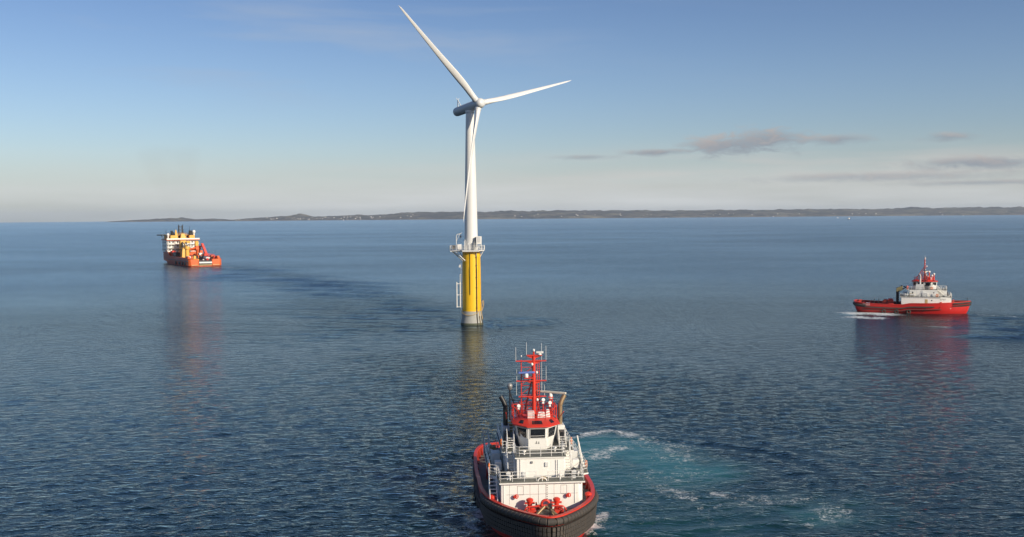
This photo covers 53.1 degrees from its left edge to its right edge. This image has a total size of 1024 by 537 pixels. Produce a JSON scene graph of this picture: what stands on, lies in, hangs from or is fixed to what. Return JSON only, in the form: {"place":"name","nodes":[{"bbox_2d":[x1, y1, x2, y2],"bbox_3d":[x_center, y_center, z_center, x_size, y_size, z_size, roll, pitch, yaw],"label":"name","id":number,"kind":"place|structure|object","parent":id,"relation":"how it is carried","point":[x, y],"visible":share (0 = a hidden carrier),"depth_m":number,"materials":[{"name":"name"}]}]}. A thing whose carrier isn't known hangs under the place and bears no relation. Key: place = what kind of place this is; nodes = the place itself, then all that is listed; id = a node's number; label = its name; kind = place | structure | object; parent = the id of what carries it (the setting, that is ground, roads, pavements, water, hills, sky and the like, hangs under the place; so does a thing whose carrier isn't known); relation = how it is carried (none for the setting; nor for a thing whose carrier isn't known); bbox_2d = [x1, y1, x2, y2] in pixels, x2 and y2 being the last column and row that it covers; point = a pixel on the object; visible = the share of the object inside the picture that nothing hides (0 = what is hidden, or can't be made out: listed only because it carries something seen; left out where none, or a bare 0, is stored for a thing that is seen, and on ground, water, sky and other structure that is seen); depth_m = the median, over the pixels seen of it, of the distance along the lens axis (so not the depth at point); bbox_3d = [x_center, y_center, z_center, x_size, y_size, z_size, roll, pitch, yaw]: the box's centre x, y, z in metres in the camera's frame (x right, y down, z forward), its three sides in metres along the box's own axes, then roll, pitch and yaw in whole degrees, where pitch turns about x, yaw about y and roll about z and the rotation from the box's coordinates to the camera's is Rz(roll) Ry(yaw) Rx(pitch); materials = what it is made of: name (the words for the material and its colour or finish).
{"place":"outdoors","nodes":[
{"label":"outdoors","id":0,"kind":"place"},
{"bbox_2d":[0,215,1023,536],"bbox_3d":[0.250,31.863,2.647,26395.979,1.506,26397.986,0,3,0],"label":"water","id":1,"kind":"structure","parent":0,"point":[734,375],"depth_m":206.77,"materials":[{"name":"blue liquid"}]},
{"bbox_2d":[157,224,220,266],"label":"supply ship","id":2,"kind":"object","parent":1,"relation":"on","point":[181,249],"visible":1,"depth_m":714.55,"materials":[{"name":"orange paint"}]},
{"bbox_2d":[399,6,570,324],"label":"wind turbine","id":3,"kind":"object","parent":1,"relation":"in","point":[471,313],"visible":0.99,"depth_m":300.11,"materials":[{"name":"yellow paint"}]},
{"bbox_2d":[472,342,598,536],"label":"tugboat","id":4,"kind":"object","parent":1,"relation":"on","point":[531,478],"visible":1,"depth_m":104.35,"materials":[{"name":"red paint"}]},
{"bbox_2d":[853,257,971,313],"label":"tugboat","id":5,"kind":"object","parent":1,"relation":"on","point":[925,295],"visible":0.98,"depth_m":325.39,"materials":[{"name":"red paint"}]},
{"bbox_2d":[0,0,1023,222],"label":"sky","id":6,"kind":"structure","parent":0,"point":[111,110],"materials":[{"name":"blue"}]},
{"bbox_2d":[109,206,1023,221],"bbox_3d":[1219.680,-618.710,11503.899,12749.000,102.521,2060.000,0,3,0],"label":"hills","id":7,"kind":"structure","parent":0,"point":[906,211],"depth_m":10888.51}
]}

